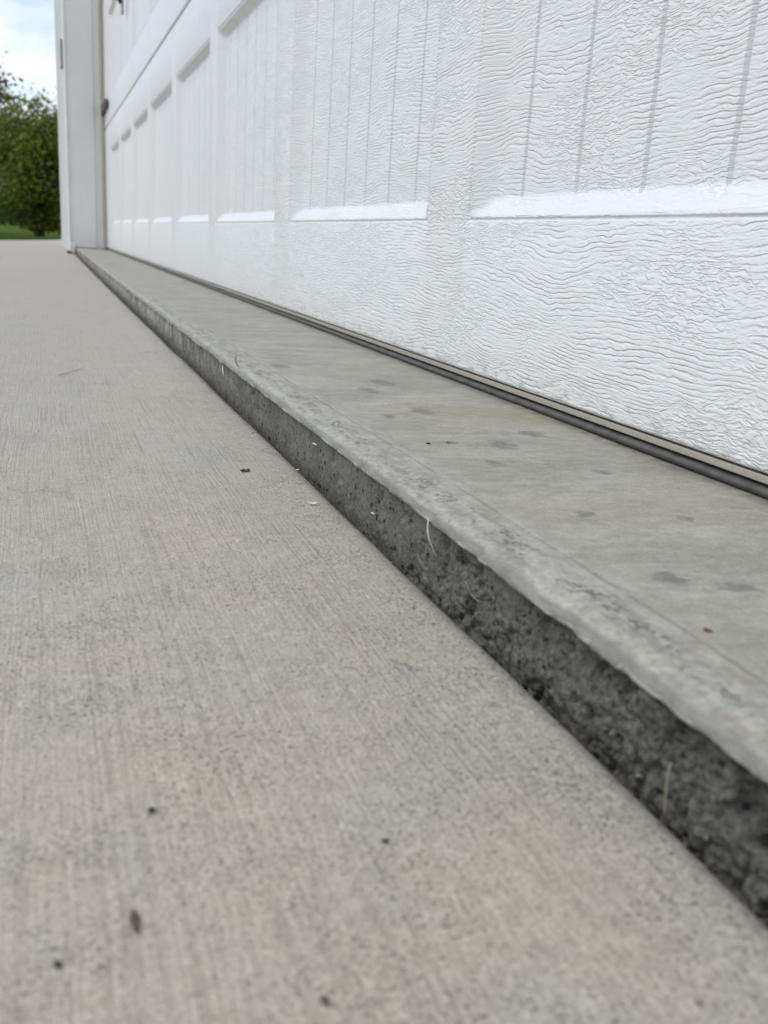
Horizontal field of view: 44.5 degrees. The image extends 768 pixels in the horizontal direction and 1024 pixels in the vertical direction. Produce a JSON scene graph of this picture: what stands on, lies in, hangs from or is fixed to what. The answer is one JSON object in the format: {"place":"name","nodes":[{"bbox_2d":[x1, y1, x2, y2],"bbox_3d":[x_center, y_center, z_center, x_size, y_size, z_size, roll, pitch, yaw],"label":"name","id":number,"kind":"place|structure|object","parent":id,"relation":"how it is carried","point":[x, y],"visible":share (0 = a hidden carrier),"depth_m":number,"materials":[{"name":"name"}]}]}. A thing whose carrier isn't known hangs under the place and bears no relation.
{"place":"outdoors","nodes":[
{"label":"outdoors","id":0,"kind":"place"},
{"bbox_2d":[0,0,56,168],"label":"sky","id":1,"kind":"structure","parent":0,"point":[27,27],"materials":[{"name":"white"}]},
{"bbox_2d":[0,224,61,238],"bbox_3d":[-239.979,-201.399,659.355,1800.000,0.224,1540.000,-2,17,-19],"label":"lawn","id":2,"kind":"structure","parent":0,"point":[8,228],"depth_m":45.50,"materials":[{"name":"green plant"}]},
{"bbox_2d":[0,51,23,125],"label":"shade tree","id":3,"kind":"object","parent":2,"relation":"on","point":[5,80],"visible":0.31,"depth_m":36.01,"materials":[{"name":"green plant"}]},
{"bbox_2d":[0,198,30,225],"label":"treeline","id":4,"kind":"object","parent":2,"relation":"on","point":[11,221],"visible":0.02,"depth_m":183.34,"materials":[{"name":"green plant"}]},
{"bbox_2d":[0,83,60,236],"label":"garden tree","id":5,"kind":"object","parent":2,"relation":"on","point":[29,150],"visible":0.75,"depth_m":25.87,"materials":[{"name":"green plant"}]},
{"bbox_2d":[0,234,61,239],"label":"grass","id":6,"kind":"structure","parent":0,"point":[13,237],"depth_m":16.31,"materials":[{"name":"green plant"}]},
{"bbox_2d":[0,240,63,246],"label":"driveway apron","id":7,"kind":"object","parent":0,"point":[44,242],"visible":0.31,"depth_m":6.76,"materials":[{"name":"concrete"}]},
{"bbox_2d":[0,243,767,1023],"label":"driveway","id":8,"kind":"structure","parent":0,"point":[204,639],"depth_m":0.23,"materials":[{"name":"concrete"}]},
{"bbox_2d":[53,960,62,967],"bbox_3d":[-0.058,0.080,0.166,0.002,0.001,0.002,-2,17,-19],"label":"soil crumb","id":9,"kind":"object","parent":8,"relation":"on","point":[58,964],"visible":1,"depth_m":0.17,"materials":[{"name":"black soil"}]},
{"bbox_2d":[130,908,139,932],"bbox_3d":[-0.047,0.077,0.178,0.002,0.001,0.007,-2,17,-19],"label":"seed husk","id":10,"kind":"object","parent":8,"relation":"on","point":[134,919],"visible":1,"depth_m":0.18,"materials":[{"name":"brown plant"}]},
{"bbox_2d":[148,807,155,812],"bbox_3d":[-0.053,0.067,0.212,0.002,0.001,0.002,-2,17,-19],"label":"soil crumb","id":11,"kind":"object","parent":8,"relation":"on","point":[151,809],"visible":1,"depth_m":0.21,"materials":[{"name":"black soil"}]},
{"bbox_2d":[321,995,328,1005],"bbox_3d":[-0.010,0.084,0.162,0.001,0.001,0.002,-2,17,-19],"label":"seed husk","id":12,"kind":"object","parent":8,"relation":"on","point":[325,1000],"visible":1,"depth_m":0.16,"materials":[{"name":"brown plant"}]},
{"bbox_2d":[387,656,429,669],"bbox_3d":[0.008,0.047,0.294,0.011,0.001,0.013,-2,17,-19],"label":"straw","id":13,"kind":"object","parent":8,"relation":"on","point":[407,661],"visible":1,"depth_m":0.29,"materials":[{"name":"beige plant"}]},
{"bbox_2d":[164,342,764,926],"bbox_3d":[-0.123,-0.083,0.745,0.015,0.009,1.293,-2,17,-19],"label":"grit","id":14,"kind":"object","parent":8,"relation":"on","point":[560,724],"visible":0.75,"depth_m":0.24,"materials":[{"name":"grey gravel"}]},
{"bbox_2d":[76,248,767,927],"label":"garage floor","id":15,"kind":"structure","parent":0,"point":[606,580],"depth_m":0.36,"materials":[{"name":"concrete"}]},
{"bbox_2d":[54,0,106,255],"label":"garage building","id":16,"kind":"structure","parent":15,"relation":"on","point":[79,66],"depth_m":4.54,"materials":[{"name":"white paint"}]},
{"bbox_2d":[101,0,767,498],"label":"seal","id":17,"kind":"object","parent":16,"relation":"attached to","point":[555,208],"depth_m":0.67,"materials":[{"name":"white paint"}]},
{"bbox_2d":[102,0,190,128],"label":"door section","id":18,"kind":"structure","parent":17,"relation":"in","point":[131,39],"depth_m":3.23,"materials":[{"name":"white paint"}]},
{"bbox_2d":[105,0,767,473],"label":"door section","id":19,"kind":"structure","parent":17,"relation":"in","point":[565,202],"depth_m":0.67,"materials":[{"name":"white paint"}]},
{"bbox_2d":[427,518,434,552],"bbox_3d":[0.018,0.009,0.367,0.002,0.012,0.008,-2,17,-19],"label":"grass clipping","id":20,"kind":"object","parent":15,"relation":"attached to","point":[428,532],"depth_m":0.37,"materials":[{"name":"plant"}]},
{"bbox_2d":[439,441,457,443],"bbox_3d":[0.033,-0.037,0.496,0.010,0.001,0.009,-2,17,-19],"label":"dried debris","id":21,"kind":"object","parent":15,"relation":"on","point":[449,442],"visible":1,"depth_m":0.49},
{"bbox_2d":[703,627,712,632],"bbox_3d":[0.090,0.033,0.261,0.003,0.001,0.002,17,21,40],"label":"leaf chip","id":22,"kind":"object","parent":15,"relation":"on","point":[708,630],"visible":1,"depth_m":0.26,"materials":[{"name":"brown plant"}]},
{"bbox_2d":[664,763,670,815],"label":"dry grass","id":23,"kind":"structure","parent":0,"point":[666,788],"depth_m":0.23,"materials":[{"name":"plant"}]}
]}

